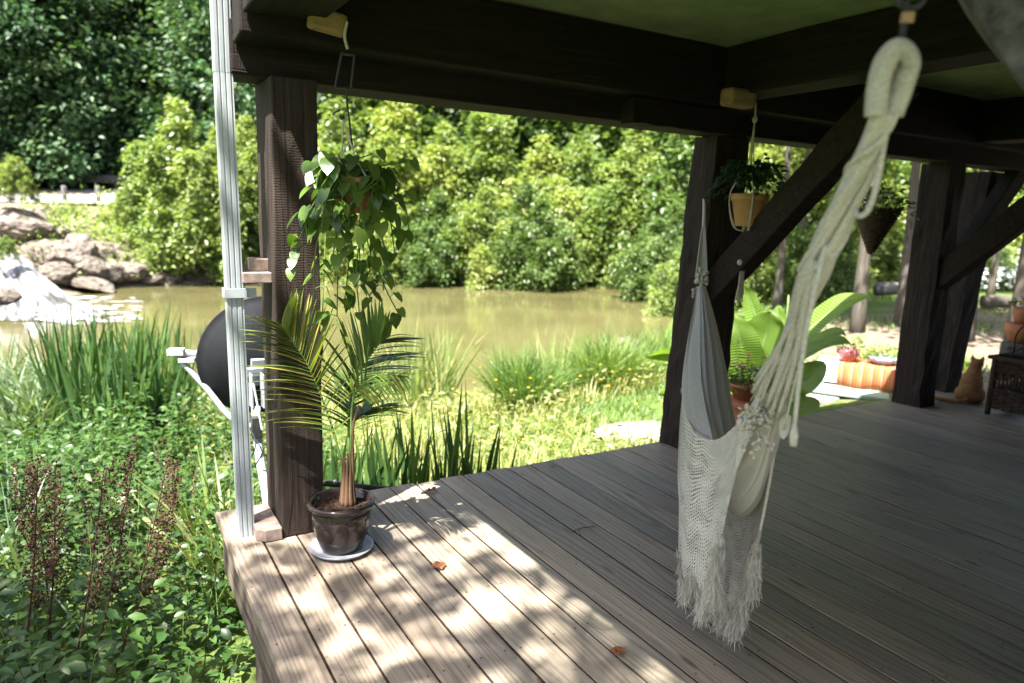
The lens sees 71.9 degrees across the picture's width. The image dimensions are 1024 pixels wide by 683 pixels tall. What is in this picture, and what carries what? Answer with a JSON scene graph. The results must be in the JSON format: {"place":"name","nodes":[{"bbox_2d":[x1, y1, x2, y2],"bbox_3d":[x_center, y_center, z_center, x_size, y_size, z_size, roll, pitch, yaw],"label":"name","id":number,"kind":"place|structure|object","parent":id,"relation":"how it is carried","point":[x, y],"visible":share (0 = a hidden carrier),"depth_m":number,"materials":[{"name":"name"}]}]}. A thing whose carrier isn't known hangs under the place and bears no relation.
{"place":"outdoors","nodes":[
{"label":"outdoors","id":0,"kind":"place"},
{"bbox_2d":[0,188,116,202],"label":"road","id":1,"kind":"structure","parent":0,"point":[77,197],"depth_m":35.37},
{"bbox_2d":[0,318,170,452],"bbox_3d":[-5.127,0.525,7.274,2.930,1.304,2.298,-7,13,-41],"label":"arching grass","id":2,"kind":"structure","parent":0,"point":[8,419],"depth_m":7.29,"materials":[{"name":"green plant"}]},
{"bbox_2d":[166,296,390,503],"bbox_3d":[-1.225,0.403,4.096,1.411,1.294,0.743,7,11,29],"label":"satellite dish","id":3,"kind":"object","parent":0,"point":[209,356],"visible":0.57,"depth_m":4.07,"materials":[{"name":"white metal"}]},
{"bbox_2d":[0,275,671,400],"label":"pond water","id":4,"kind":"structure","parent":0,"point":[506,317],"depth_m":20.84,"materials":[{"name":"liquid"}]},
{"bbox_2d":[67,276,114,292],"bbox_3d":[-14.608,-2.044,24.590,2.121,0.384,1.604,17,7,11],"label":"boulder","id":5,"kind":"object","parent":4,"relation":"in","point":[97,284],"visible":0.84,"depth_m":24.06,"materials":[{"name":"beige stone"}]},
{"bbox_2d":[72,254,107,278],"bbox_3d":[-15.013,-2.614,25.029,1.158,0.939,1.082,4,22,-18],"label":"boulder","id":6,"kind":"object","parent":5,"relation":"on","point":[91,266],"visible":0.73,"depth_m":24.75,"materials":[{"name":"beige stone"}]},
{"bbox_2d":[0,182,1016,682],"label":"ground","id":7,"kind":"structure","parent":0,"point":[984,344],"depth_m":7.75,"materials":[{"name":"green plant"}]},
{"bbox_2d":[0,154,45,204],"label":"bush","id":8,"kind":"object","parent":7,"relation":"on","point":[11,173],"visible":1,"depth_m":24.93,"materials":[{"name":"green plant"}]},
{"bbox_2d":[0,207,54,242],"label":"boulder","id":9,"kind":"object","parent":7,"relation":"on","point":[18,223],"visible":0.81,"depth_m":24.83,"materials":[{"name":"beige stone"}]},
{"bbox_2d":[8,454,64,641],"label":"dock stalk","id":10,"kind":"object","parent":7,"relation":"on","point":[16,490],"visible":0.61,"depth_m":3.74,"materials":[{"name":"brown plant"}]},
{"bbox_2d":[13,451,60,667],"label":"dock stalk","id":11,"kind":"object","parent":7,"relation":"on","point":[32,580],"visible":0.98,"depth_m":3.36,"materials":[{"name":"brown plant"}]},
{"bbox_2d":[0,0,75,186],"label":"hillside tree","id":12,"kind":"object","parent":7,"relation":"on","point":[9,97],"visible":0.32,"depth_m":35.89,"materials":[{"name":"green plant"}]},
{"bbox_2d":[0,0,99,174],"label":"hillside tree","id":13,"kind":"object","parent":7,"relation":"on","point":[32,127],"visible":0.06,"depth_m":36.74,"materials":[{"name":"green plant"}]},
{"bbox_2d":[0,252,107,320],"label":"waterfall","id":14,"kind":"structure","parent":7,"relation":"on","point":[30,282],"depth_m":19.59,"materials":[{"name":"white liquid"}]},
{"bbox_2d":[0,0,107,170],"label":"hillside tree","id":15,"kind":"object","parent":7,"relation":"on","point":[36,38],"visible":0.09,"depth_m":36.81,"materials":[{"name":"green plant"}]},
{"bbox_2d":[21,455,90,681],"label":"dock stalk","id":16,"kind":"object","parent":7,"relation":"on","point":[54,553],"visible":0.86,"depth_m":3.52,"materials":[{"name":"plant"}]},
{"bbox_2d":[0,464,111,635],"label":"arching grass","id":17,"kind":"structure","parent":7,"relation":"on","point":[14,560],"depth_m":4.37,"materials":[{"name":"green plant"}]},
{"bbox_2d":[37,262,76,285],"bbox_3d":[-15.591,-2.271,23.963,1.374,0.822,1.514,-4,1,-35],"label":"boulder","id":18,"kind":"object","parent":7,"relation":"on","point":[59,273],"visible":0.64,"depth_m":23.57,"materials":[{"name":"beige stone"}]},
{"bbox_2d":[35,240,82,264],"bbox_3d":[-16.037,-3.083,24.914,1.594,1.013,1.723,-4,11,-28],"label":"boulder","id":19,"kind":"object","parent":7,"relation":"on","point":[68,252],"visible":0.67,"depth_m":24.42,"materials":[{"name":"beige stone"}]},
{"bbox_2d":[18,297,140,439],"bbox_3d":[-4.666,0.295,7.709,1.167,1.598,1.486,-4,11,-30],"label":"iris clump","id":20,"kind":"object","parent":7,"relation":"on","point":[49,367],"visible":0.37,"depth_m":7.45,"materials":[{"name":"green plant"}]},
{"bbox_2d":[0,0,159,190],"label":"hillside tree","id":21,"kind":"object","parent":7,"relation":"on","point":[70,161],"visible":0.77,"depth_m":36.30,"materials":[{"name":"green plant"}]},
{"bbox_2d":[7,0,169,187],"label":"hillside tree","id":22,"kind":"object","parent":7,"relation":"on","point":[70,31],"visible":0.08,"depth_m":39.15,"materials":[{"name":"green plant"}]},
{"bbox_2d":[63,454,130,678],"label":"dock stalk","id":23,"kind":"object","parent":7,"relation":"on","point":[94,545],"visible":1,"depth_m":3.40,"materials":[{"name":"brown plant"}]},
{"bbox_2d":[0,0,199,189],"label":"hillside tree","id":24,"kind":"object","parent":7,"relation":"on","point":[119,107],"visible":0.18,"depth_m":38.99,"materials":[{"name":"green plant"}]},
{"bbox_2d":[32,320,169,457],"bbox_3d":[-4.098,0.464,7.120,1.242,1.406,1.052,-4,11,-30],"label":"iris clump","id":25,"kind":"object","parent":7,"relation":"on","point":[97,391],"visible":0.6,"depth_m":7.10,"materials":[{"name":"green plant"}]},
{"bbox_2d":[53,294,186,392],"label":"iris clump","id":26,"kind":"object","parent":7,"relation":"on","point":[149,335],"visible":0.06,"depth_m":8.49,"materials":[{"name":"green plant"}]},
{"bbox_2d":[44,0,205,186],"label":"hillside tree","id":27,"kind":"object","parent":7,"relation":"on","point":[146,63],"visible":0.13,"depth_m":40.08,"materials":[{"name":"green plant"}]},
{"bbox_2d":[3,183,252,280],"bbox_3d":[-15.997,-4.834,30.798,11.139,4.346,13.374,-4,11,-30],"label":"rock greenery","id":28,"kind":"object","parent":7,"relation":"on","point":[70,221],"visible":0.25,"depth_m":28.05,"materials":[{"name":"green plant"}]},
{"bbox_2d":[68,311,195,441],"bbox_3d":[-3.926,0.401,7.448,1.272,1.400,1.137,-4,11,-30],"label":"iris clump","id":29,"kind":"object","parent":7,"relation":"on","point":[176,375],"visible":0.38,"depth_m":7.46,"materials":[{"name":"green plant"}]},
{"bbox_2d":[91,435,177,682],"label":"dock stalk","id":30,"kind":"object","parent":7,"relation":"on","point":[112,589],"visible":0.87,"depth_m":3.52,"materials":[{"name":"brown plant"}]},
{"bbox_2d":[107,167,167,240],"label":"riverside bush","id":31,"kind":"object","parent":7,"relation":"on","point":[123,214],"visible":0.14,"depth_m":28.27,"materials":[{"name":"green plant"}]},
{"bbox_2d":[114,451,200,681],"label":"dock stalk","id":32,"kind":"object","parent":7,"relation":"on","point":[172,503],"visible":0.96,"depth_m":3.39,"materials":[{"name":"plant"}]},
{"bbox_2d":[135,320,212,421],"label":"iris clump","id":33,"kind":"object","parent":7,"relation":"on","point":[184,372],"visible":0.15,"depth_m":8.50,"materials":[{"name":"green plant"}]},
{"bbox_2d":[114,448,258,601],"bbox_3d":[-1.882,1.157,4.554,1.248,0.935,1.256,-4,11,-30],"label":"strap leaf plant","id":34,"kind":"object","parent":7,"relation":"on","point":[217,560],"visible":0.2,"depth_m":4.43,"materials":[{"name":"green plant"}]},
{"bbox_2d":[117,93,256,285],"bbox_3d":[-12.671,-5.838,27.983,4.807,7.594,5.354,-6,12,-37],"label":"riverside tree","id":35,"kind":"object","parent":7,"relation":"on","point":[170,227],"visible":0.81,"depth_m":26.91,"materials":[{"name":"green plant"}]},
{"bbox_2d":[0,370,378,682],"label":"weed cover","id":36,"kind":"object","parent":7,"relation":"on","point":[74,663],"visible":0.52,"depth_m":4.18,"materials":[{"name":"green plant"}]},
{"bbox_2d":[129,454,254,616],"bbox_3d":[-1.599,1.212,4.213,1.121,0.976,1.534,3,10,10],"label":"strap leaf plant","id":37,"kind":"object","parent":7,"relation":"on","point":[209,564],"visible":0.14,"depth_m":4.17,"materials":[{"name":"green plant"}]},
{"bbox_2d":[145,1,252,153],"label":"hillside tree","id":38,"kind":"object","parent":7,"relation":"on","point":[178,62],"visible":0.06,"depth_m":38.56,"materials":[{"name":"green plant"}]},
{"bbox_2d":[96,432,324,568],"bbox_3d":[-1.972,1.094,5.000,1.111,0.884,1.484,11,13,42],"label":"strap leaf plant","id":39,"kind":"object","parent":7,"relation":"on","point":[228,503],"visible":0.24,"depth_m":4.76,"materials":[{"name":"green plant"}]},
{"bbox_2d":[97,0,342,165],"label":"hillside tree","id":40,"kind":"object","parent":7,"relation":"on","point":[197,13],"visible":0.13,"depth_m":36.74,"materials":[{"name":"green plant"}]},
{"bbox_2d":[193,124,258,248],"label":"riverside bush","id":41,"kind":"object","parent":7,"relation":"on","point":[209,159],"visible":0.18,"depth_m":29.73,"materials":[{"name":"green plant"}]},
{"bbox_2d":[201,113,258,218],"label":"riverside bush","id":42,"kind":"object","parent":7,"relation":"on","point":[248,152],"visible":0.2,"depth_m":31.21,"materials":[{"name":"green plant"}]},
{"bbox_2d":[240,188,259,256],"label":"riverside bush","id":43,"kind":"object","parent":7,"relation":"on","point":[254,240],"visible":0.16,"depth_m":30.73,"materials":[{"name":"green plant"}]},
{"bbox_2d":[317,95,392,278],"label":"riverside tree","id":44,"kind":"object","parent":7,"relation":"on","point":[334,148],"visible":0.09,"depth_m":31.98,"materials":[{"name":"green plant"}]},
{"bbox_2d":[317,93,420,153],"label":"riverside tree","id":45,"kind":"object","parent":7,"relation":"on","point":[354,102],"visible":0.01,"depth_m":37.86,"materials":[{"name":"green plant"}]},
{"bbox_2d":[319,197,422,285],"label":"riverside bush","id":46,"kind":"object","parent":7,"relation":"on","point":[364,256],"visible":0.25,"depth_m":30.20,"materials":[{"name":"green plant"}]},
{"bbox_2d":[323,422,440,490],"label":"iris clump","id":47,"kind":"object","parent":7,"relation":"on","point":[395,476],"visible":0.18,"depth_m":4.41,"materials":[{"name":"green plant"}]},
{"bbox_2d":[327,101,458,277],"bbox_3d":[-4.843,-7.109,33.590,6.973,9.889,6.260,7,11,28],"label":"riverside tree","id":48,"kind":"object","parent":7,"relation":"on","point":[393,123],"visible":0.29,"depth_m":31.90,"materials":[{"name":"green plant"}]},
{"bbox_2d":[355,406,430,485],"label":"iris clump","id":49,"kind":"object","parent":7,"relation":"on","point":[413,459],"visible":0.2,"depth_m":4.97,"materials":[{"name":"green plant"}]},
{"bbox_2d":[349,329,449,408],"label":"grass tuft","id":50,"kind":"object","parent":7,"relation":"on","point":[402,361],"visible":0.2,"depth_m":10.08,"materials":[{"name":"green plant"}]},
{"bbox_2d":[373,401,468,485],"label":"iris clump","id":51,"kind":"object","parent":7,"relation":"on","point":[384,470],"visible":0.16,"depth_m":4.41,"materials":[{"name":"green plant"}]},
{"bbox_2d":[176,352,667,508],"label":"bank grass","id":52,"kind":"structure","parent":7,"relation":"on","point":[490,407],"depth_m":8.01,"materials":[{"name":"green plant"}]},
{"bbox_2d":[375,418,475,484],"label":"iris clump","id":53,"kind":"object","parent":7,"relation":"on","point":[427,477],"visible":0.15,"depth_m":4.46,"materials":[{"name":"green plant"}]},
{"bbox_2d":[345,98,512,168],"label":"riverside tree","id":54,"kind":"object","parent":7,"relation":"on","point":[365,112],"visible":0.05,"depth_m":36.89,"materials":[{"name":"green plant"}]},
{"bbox_2d":[376,187,483,287],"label":"riverside bush","id":55,"kind":"object","parent":7,"relation":"on","point":[416,252],"visible":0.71,"depth_m":30.02,"materials":[{"name":"green plant"}]},
{"bbox_2d":[374,309,486,412],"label":"grass tuft","id":56,"kind":"object","parent":7,"relation":"on","point":[444,384],"visible":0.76,"depth_m":9.79,"materials":[{"name":"green plant"}]},
{"bbox_2d":[389,120,484,281],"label":"riverside tree","id":57,"kind":"object","parent":7,"relation":"on","point":[445,137],"visible":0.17,"depth_m":32.30,"materials":[{"name":"green plant"}]},
{"bbox_2d":[416,384,500,483],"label":"iris clump","id":58,"kind":"object","parent":7,"relation":"on","point":[459,422],"visible":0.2,"depth_m":4.69,"materials":[{"name":"green plant"}]},
{"bbox_2d":[401,379,517,479],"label":"iris clump","id":59,"kind":"object","parent":7,"relation":"on","point":[488,466],"visible":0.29,"depth_m":4.63,"materials":[{"name":"green plant"}]},
{"bbox_2d":[421,184,537,289],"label":"riverside bush","id":60,"kind":"object","parent":7,"relation":"on","point":[472,220],"visible":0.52,"depth_m":29.99,"materials":[{"name":"green plant"}]},
{"bbox_2d":[408,105,550,173],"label":"riverside tree","id":61,"kind":"object","parent":7,"relation":"on","point":[436,119],"visible":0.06,"depth_m":36.87,"materials":[{"name":"green plant"}]},
{"bbox_2d":[431,111,564,281],"bbox_3d":[-0.704,-7.251,34.517,7.722,9.787,7.770,4,10,15],"label":"riverside tree","id":62,"kind":"object","parent":7,"relation":"on","point":[494,138],"visible":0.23,"depth_m":32.73,"materials":[{"name":"green plant"}]},
{"bbox_2d":[421,108,601,192],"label":"riverside tree","id":63,"kind":"object","parent":7,"relation":"on","point":[531,131],"visible":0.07,"depth_m":37.16,"materials":[{"name":"green plant"}]},
{"bbox_2d":[446,333,595,414],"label":"grass tuft","id":64,"kind":"object","parent":7,"relation":"on","point":[519,375],"visible":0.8,"depth_m":9.18,"materials":[{"name":"green plant"}]},
{"bbox_2d":[470,179,592,291],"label":"riverside bush","id":65,"kind":"object","parent":7,"relation":"on","point":[550,247],"visible":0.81,"depth_m":29.71,"materials":[{"name":"green plant"}]},
{"bbox_2d":[498,131,595,286],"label":"riverside tree","id":66,"kind":"object","parent":7,"relation":"on","point":[547,159],"visible":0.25,"depth_m":32.59,"materials":[{"name":"green plant"}]},
{"bbox_2d":[524,328,595,397],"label":"grass tuft","id":67,"kind":"object","parent":7,"relation":"on","point":[573,383],"visible":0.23,"depth_m":10.30,"materials":[{"name":"green plant"}]},
{"bbox_2d":[512,117,624,189],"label":"riverside tree","id":68,"kind":"object","parent":7,"relation":"on","point":[589,137],"visible":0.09,"depth_m":36.66,"materials":[{"name":"green plant"}]},
{"bbox_2d":[531,136,641,287],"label":"riverside tree","id":69,"kind":"object","parent":7,"relation":"on","point":[575,158],"visible":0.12,"depth_m":33.11,"materials":[{"name":"green plant"}]},
{"bbox_2d":[548,207,626,288],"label":"riverside bush","id":70,"kind":"object","parent":7,"relation":"on","point":[587,247],"visible":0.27,"depth_m":31.47,"materials":[{"name":"green plant"}]},
{"bbox_2d":[541,323,665,395],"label":"grass tuft","id":71,"kind":"object","parent":7,"relation":"on","point":[598,356],"visible":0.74,"depth_m":9.81,"materials":[{"name":"green plant"}]},
{"bbox_2d":[520,119,692,195],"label":"riverside tree","id":72,"kind":"object","parent":7,"relation":"on","point":[606,134],"visible":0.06,"depth_m":36.47,"materials":[{"name":"green plant"}]},
{"bbox_2d":[215,378,1023,682],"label":"deck","id":73,"kind":"structure","parent":7,"relation":"on","point":[892,540],"depth_m":2.95,"materials":[{"name":"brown wood"}]},
{"bbox_2d":[309,535,373,560],"bbox_3d":[-0.744,0.895,3.084,0.278,0.021,0.278,-4,11,-30],"label":"plant saucer","id":74,"kind":"object","parent":73,"relation":"on","point":[318,552],"visible":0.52,"depth_m":3.03,"materials":[{"name":"white ceramic"}]},
{"bbox_2d":[236,287,428,555],"bbox_3d":[-0.740,0.319,3.082,0.827,1.138,0.475,3,10,7],"label":"potted palm","id":75,"kind":"object","parent":74,"relation":"on","point":[340,517],"visible":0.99,"depth_m":2.98,"materials":[{"name":"green plant"}]},
{"bbox_2d":[228,0,1023,541],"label":"timber porch","id":76,"kind":"object","parent":73,"relation":"on","point":[710,72],"visible":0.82,"depth_m":3.50,"materials":[{"name":"brown wood"}]},
{"bbox_2d":[209,0,255,538],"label":"downspout","id":77,"kind":"object","parent":76,"relation":"attached to","point":[235,292],"visible":1,"depth_m":2.96,"materials":[{"name":"white metal"}]},
{"bbox_2d":[285,21,419,328],"bbox_3d":[-0.648,-0.633,2.850,0.579,1.247,0.345,-14,18,-57],"label":"hanging plant","id":78,"kind":"object","parent":76,"relation":"hanging from","point":[351,184],"visible":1,"depth_m":2.81,"materials":[{"name":"green plant"}]},
{"bbox_2d":[702,102,788,302],"bbox_3d":[1.409,-0.808,4.186,0.592,1.170,0.446,-4,11,-30],"label":"macrame pot","id":79,"kind":"object","parent":76,"relation":"hanging from","point":[747,207],"visible":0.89,"depth_m":4.11,"materials":[{"name":"ceramic"}]},
{"bbox_2d":[674,0,926,650],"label":"hammock","id":80,"kind":"object","parent":76,"relation":"hanging from","point":[740,455],"visible":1,"depth_m":2.15,"materials":[{"name":"fabric"}]},
{"bbox_2d":[855,175,918,254],"bbox_3d":[2.762,-1.030,5.316,0.555,0.749,0.568,-4,11,-30],"label":"hanging basket","id":81,"kind":"object","parent":76,"relation":"hanging from","point":[876,224],"visible":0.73,"depth_m":5.26,"materials":[{"name":"wicker"}]},
{"bbox_2d":[935,355,985,403],"bbox_3d":[3.913,0.321,6.128,0.474,0.397,0.307,1,10,-6],"label":"ginger cat","id":82,"kind":"object","parent":73,"relation":"on","point":[969,388],"visible":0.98,"depth_m":6.06},
{"bbox_2d":[984,351,1023,414],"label":"wicker chest","id":83,"kind":"object","parent":73,"relation":"on","point":[1007,367],"visible":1,"depth_m":5.62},
{"bbox_2d":[572,328,669,384],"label":"grass tuft","id":84,"kind":"object","parent":7,"relation":"on","point":[658,365],"visible":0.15,"depth_m":10.38,"materials":[{"name":"green plant"}]},
{"bbox_2d":[572,129,682,286],"bbox_3d":[5.714,-6.014,32.711,5.834,8.365,5.315,6,11,21],"label":"riverside tree","id":85,"kind":"object","parent":7,"relation":"on","point":[629,158],"visible":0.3,"depth_m":31.27,"materials":[{"name":"green plant"}]},
{"bbox_2d":[575,132,699,288],"bbox_3d":[7.655,-6.364,32.681,10.252,9.688,9.687,-5,12,-33],"label":"riverside tree","id":86,"kind":"object","parent":7,"relation":"on","point":[661,200],"visible":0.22,"depth_m":30.87,"materials":[{"name":"green plant"}]},
{"bbox_2d":[603,201,684,305],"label":"riverside bush","id":87,"kind":"object","parent":7,"relation":"on","point":[635,265],"visible":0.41,"depth_m":26.61,"materials":[{"name":"green plant"}]},
{"bbox_2d":[641,251,680,318],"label":"riverside bush","id":88,"kind":"object","parent":7,"relation":"on","point":[658,297],"visible":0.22,"depth_m":22.73,"materials":[{"name":"green plant"}]},
{"bbox_2d":[665,226,789,310],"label":"garden bush","id":89,"kind":"object","parent":7,"relation":"on","point":[769,272],"visible":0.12,"depth_m":20.84,"materials":[{"name":"green plant"}]},
{"bbox_2d":[731,394,751,423],"bbox_3d":[1.794,0.914,5.529,0.340,0.958,0.340,-4,11,-30],"label":"pedestal","id":90,"kind":"object","parent":7,"relation":"on","point":[736,403],"visible":0.01,"depth_m":5.34,"materials":[{"name":"ceramic"}]},
{"bbox_2d":[728,353,767,401],"bbox_3d":[1.823,0.261,5.420,0.402,0.365,0.419,-4,11,-30],"label":"flower pot","id":91,"kind":"object","parent":90,"relation":"on","point":[741,388],"visible":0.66,"depth_m":5.37,"materials":[{"name":"ceramic"}]},
{"bbox_2d":[645,284,869,416],"bbox_3d":[2.303,0.086,6.962,1.882,1.265,1.444,9,12,35],"label":"banana plant","id":92,"kind":"object","parent":7,"relation":"on","point":[757,332],"visible":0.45,"depth_m":6.73,"materials":[{"name":"green plant"}]},
{"bbox_2d":[652,142,879,271],"bbox_3d":[10.669,-6.090,29.431,8.942,8.942,9.463,6,11,25],"label":"woodland tree","id":93,"kind":"object","parent":7,"relation":"on","point":[818,209],"visible":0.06,"depth_m":27.58,"materials":[{"name":"green plant"}]},
{"bbox_2d":[761,143,791,308],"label":"garden tree","id":94,"kind":"object","parent":7,"relation":"on","point":[778,293],"visible":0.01,"depth_m":19.28,"materials":[{"name":"brown plant"}]},
{"bbox_2d":[761,220,858,302],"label":"garden bush","id":95,"kind":"object","parent":7,"relation":"on","point":[840,282],"visible":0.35,"depth_m":20.43,"materials":[{"name":"green plant"}]},
{"bbox_2d":[748,144,910,282],"bbox_3d":[13.920,-7.255,33.974,10.597,10.494,11.460,10,13,39],"label":"woodland tree","id":96,"kind":"object","parent":7,"relation":"on","point":[889,166],"depth_m":30.72,"materials":[{"name":"green plant"}]},
{"bbox_2d":[812,381,888,399],"bbox_3d":[4.101,0.547,8.227,1.651,0.050,1.000,8,11,31],"label":"platform board","id":97,"kind":"object","parent":7,"relation":"on","point":[828,387],"visible":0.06,"depth_m":7.94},
{"bbox_2d":[818,355,839,382],"bbox_3d":[4.200,0.398,8.261,1.151,0.268,0.500,8,11,31],"label":"bench","id":98,"kind":"object","parent":97,"relation":"on","point":[831,362],"visible":0.21,"depth_m":8.27,"materials":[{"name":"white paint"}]},
{"bbox_2d":[836,358,895,392],"bbox_3d":[4.303,0.412,8.180,0.931,0.280,0.578,8,11,31],"label":"striped cloth","id":99,"kind":"object","parent":98,"relation":"on","point":[864,374],"visible":0.57,"depth_m":8.06,"materials":[{"name":"orange fabric"}]},
{"bbox_2d":[848,177,874,332],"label":"garden tree","id":100,"kind":"object","parent":7,"relation":"on","point":[857,323],"visible":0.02,"depth_m":13.34,"materials":[{"name":"brown plant"}]},
{"bbox_2d":[805,159,929,261],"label":"woodland tree","id":101,"kind":"object","parent":7,"relation":"on","point":[907,183],"visible":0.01,"depth_m":35.59,"materials":[{"name":"green plant"}]},
{"bbox_2d":[871,244,901,282],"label":"garden bush","id":102,"kind":"object","parent":7,"relation":"on","point":[892,263],"visible":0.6,"depth_m":29.70,"materials":[{"name":"green plant"}]},
{"bbox_2d":[892,161,920,326],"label":"garden tree","id":103,"kind":"object","parent":7,"relation":"on","point":[910,222],"visible":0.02,"depth_m":14.33,"materials":[{"name":"brown plant"}]},
{"bbox_2d":[1004,233,1023,339],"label":"garden tree","id":104,"kind":"object","parent":7,"relation":"on","point":[1018,292],"visible":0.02,"depth_m":12.48,"materials":[{"name":"brown plant"}]},
{"bbox_2d":[553,292,1009,444],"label":"lawn grass","id":105,"kind":"structure","parent":0,"point":[612,405],"depth_m":8.90,"materials":[{"name":"green plant"}]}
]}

